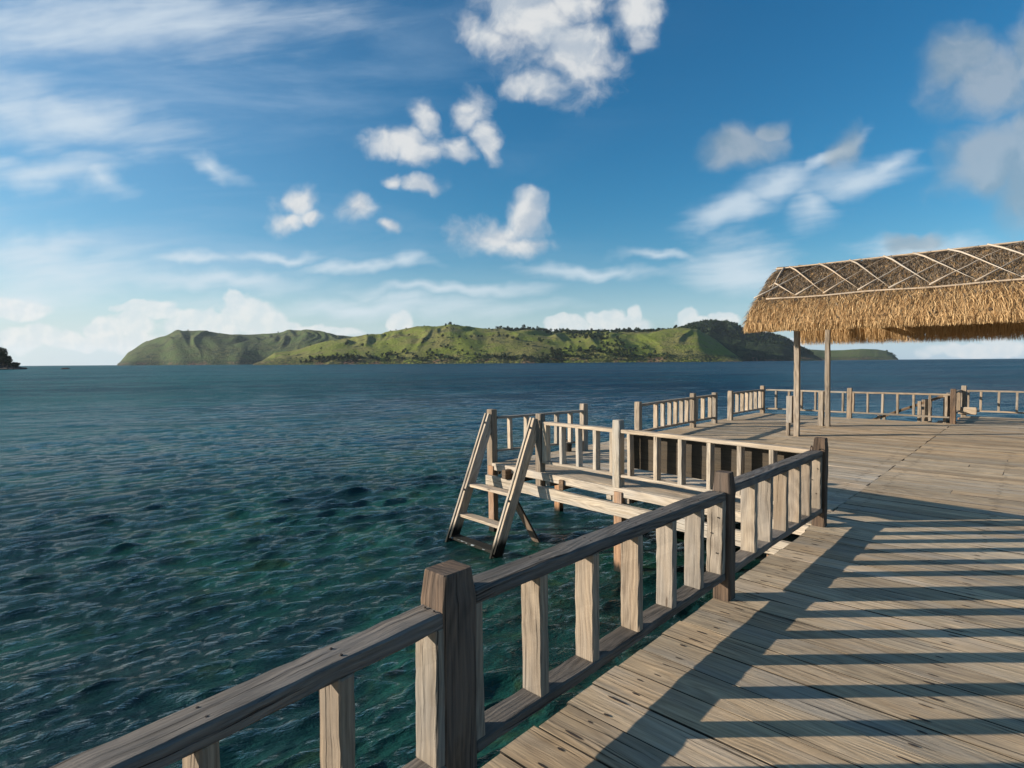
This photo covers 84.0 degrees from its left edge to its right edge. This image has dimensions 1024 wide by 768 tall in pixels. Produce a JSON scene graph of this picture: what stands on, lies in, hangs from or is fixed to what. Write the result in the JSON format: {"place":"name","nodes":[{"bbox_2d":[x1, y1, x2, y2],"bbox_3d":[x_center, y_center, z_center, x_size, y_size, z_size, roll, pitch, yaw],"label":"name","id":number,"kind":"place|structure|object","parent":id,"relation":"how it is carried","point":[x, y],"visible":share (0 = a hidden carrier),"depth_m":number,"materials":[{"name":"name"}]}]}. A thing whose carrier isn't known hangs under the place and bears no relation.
{"place":"outdoors","nodes":[
{"label":"outdoors","id":0,"kind":"place"},
{"bbox_2d":[0,362,26,369],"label":"rocky islet","id":1,"kind":"object","parent":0,"point":[4,367],"visible":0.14,"depth_m":428.00,"materials":[{"name":"grey stone"}]},
{"bbox_2d":[0,351,7,366],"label":"tree","id":2,"kind":"object","parent":1,"relation":"on","point":[2,353],"visible":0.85,"depth_m":420.95,"materials":[{"name":"green plant"}]},
{"bbox_2d":[0,355,12,368],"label":"tree","id":3,"kind":"object","parent":1,"relation":"on","point":[6,359],"visible":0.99,"depth_m":419.36,"materials":[{"name":"green plant"}]},
{"bbox_2d":[7,362,20,368],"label":"tree","id":4,"kind":"object","parent":1,"relation":"on","point":[15,364],"visible":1,"depth_m":416.01,"materials":[{"name":"green plant"}]},
{"bbox_2d":[117,329,351,365],"bbox_3d":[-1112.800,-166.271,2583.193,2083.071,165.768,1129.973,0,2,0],"label":"hill headland","id":5,"kind":"structure","parent":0,"point":[181,347],"depth_m":2268.51,"materials":[{"name":"green plant"}]},
{"bbox_2d":[253,324,742,364],"bbox_3d":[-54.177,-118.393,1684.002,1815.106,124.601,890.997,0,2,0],"label":"hill grassland","id":6,"kind":"structure","parent":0,"point":[685,345],"depth_m":1408.85,"materials":[{"name":"green plant"}]},
{"bbox_2d":[299,319,895,362],"bbox_3d":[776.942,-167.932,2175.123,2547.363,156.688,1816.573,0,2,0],"label":"woodland","id":7,"kind":"object","parent":6,"relation":"on","point":[525,356],"visible":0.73,"depth_m":1483.84,"materials":[{"name":"green plant"}]},
{"bbox_2d":[0,359,1023,767],"bbox_3d":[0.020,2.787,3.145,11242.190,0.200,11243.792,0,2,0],"label":"sea","id":8,"kind":"structure","parent":0,"point":[174,539],"depth_m":10.53,"materials":[{"name":"liquid"}]},
{"bbox_2d":[481,413,1023,767],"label":"jetty deck","id":9,"kind":"structure","parent":8,"relation":"in","point":[877,621],"depth_m":3.67,"materials":[{"name":"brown wood"}]},
{"bbox_2d":[49,437,828,767],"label":"railing","id":10,"kind":"object","parent":9,"relation":"attached to","point":[457,723],"visible":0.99,"depth_m":2.40,"materials":[{"name":"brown wood"}]},
{"bbox_2d":[445,413,535,558],"bbox_3d":[-0.327,1.693,9.219,1.124,2.340,1.181,-2,3,-42],"label":"ladder","id":11,"kind":"object","parent":9,"relation":"attached to","point":[503,525],"visible":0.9,"depth_m":9.02,"materials":[{"name":"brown wood"}]},
{"bbox_2d":[487,403,587,473],"bbox_3d":[0.522,1.024,10.576,2.260,1.225,0.167,-2,3,-34],"label":"railing","id":12,"kind":"object","parent":9,"relation":"attached to","point":[492,451],"visible":0.66,"depth_m":10.31,"materials":[{"name":"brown wood"}]},
{"bbox_2d":[566,436,571,451],"bbox_3d":[1.098,1.165,11.074,0.163,0.290,0.160,0,2,0],"label":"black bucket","id":13,"kind":"object","parent":9,"relation":"on","point":[568,447],"visible":0.49,"depth_m":11.02,"materials":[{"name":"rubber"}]},
{"bbox_2d":[535,413,811,501],"bbox_3d":[1.868,1.126,7.622,0.241,1.232,4.193,-2,3,-43],"label":"railing","id":14,"kind":"object","parent":9,"relation":"attached to","point":[682,457],"visible":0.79,"depth_m":7.49,"materials":[{"name":"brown wood"}]},
{"bbox_2d":[634,392,717,430],"bbox_3d":[4.178,0.870,14.190,0.215,1.200,4.562,1,3,40],"label":"railing","id":15,"kind":"object","parent":9,"relation":"attached to","point":[693,398],"visible":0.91,"depth_m":14.30,"materials":[{"name":"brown wood"}]},
{"bbox_2d":[727,386,764,419],"bbox_3d":[7.311,0.706,17.702,0.161,1.210,2.921,2,3,42],"label":"railing","id":16,"kind":"object","parent":9,"relation":"attached to","point":[759,399],"visible":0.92,"depth_m":17.67,"materials":[{"name":"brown wood"}]},
{"bbox_2d":[766,388,956,423],"bbox_3d":[10.141,0.699,16.971,4.926,1.240,0.136,2,3,43],"label":"railing","id":17,"kind":"object","parent":9,"relation":"attached to","point":[850,392],"visible":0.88,"depth_m":16.41,"materials":[{"name":"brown wood"}]},
{"bbox_2d":[741,241,1023,435],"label":"thatched shelter","id":18,"kind":"object","parent":9,"relation":"on","point":[968,293],"visible":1,"depth_m":11.96,"materials":[{"name":"brown plant"}]},
{"bbox_2d":[873,393,949,422],"bbox_3d":[11.530,1.282,16.664,2.168,2.080,0.847,2,3,43],"label":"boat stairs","id":19,"kind":"object","parent":9,"relation":"attached to","point":[924,404],"visible":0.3,"depth_m":16.09,"materials":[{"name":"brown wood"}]},
{"bbox_2d":[947,385,966,417],"bbox_3d":[12.816,0.704,16.485,2.803,1.230,0.239,-3,3,-44],"label":"railing","id":20,"kind":"object","parent":9,"relation":"attached to","point":[961,397],"visible":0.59,"depth_m":17.29,"materials":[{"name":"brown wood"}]},
{"bbox_2d":[958,407,976,414],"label":"timber block","id":21,"kind":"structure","parent":9,"relation":"on","point":[969,410],"depth_m":17.18,"materials":[{"name":"brown wood"}]},
{"bbox_2d":[967,390,1023,413],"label":"railing","id":22,"kind":"object","parent":9,"relation":"attached to","point":[998,402],"visible":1,"depth_m":16.78,"materials":[{"name":"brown wood"}]},
{"bbox_2d":[0,0,1023,365],"label":"sky","id":23,"kind":"structure","parent":0,"point":[353,168],"materials":[{"name":"blue"}]},
{"bbox_2d":[689,321,821,360],"bbox_3d":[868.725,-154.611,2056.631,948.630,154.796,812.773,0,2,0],"label":"hill","id":24,"kind":"structure","parent":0,"point":[742,349],"depth_m":1845.52,"materials":[{"name":"green plant"}]},
{"bbox_2d":[809,349,897,359],"bbox_3d":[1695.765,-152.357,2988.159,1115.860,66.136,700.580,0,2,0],"label":"hill far point","id":25,"kind":"structure","parent":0,"point":[864,354],"depth_m":2793.65,"materials":[{"name":"green plant"}]}
]}

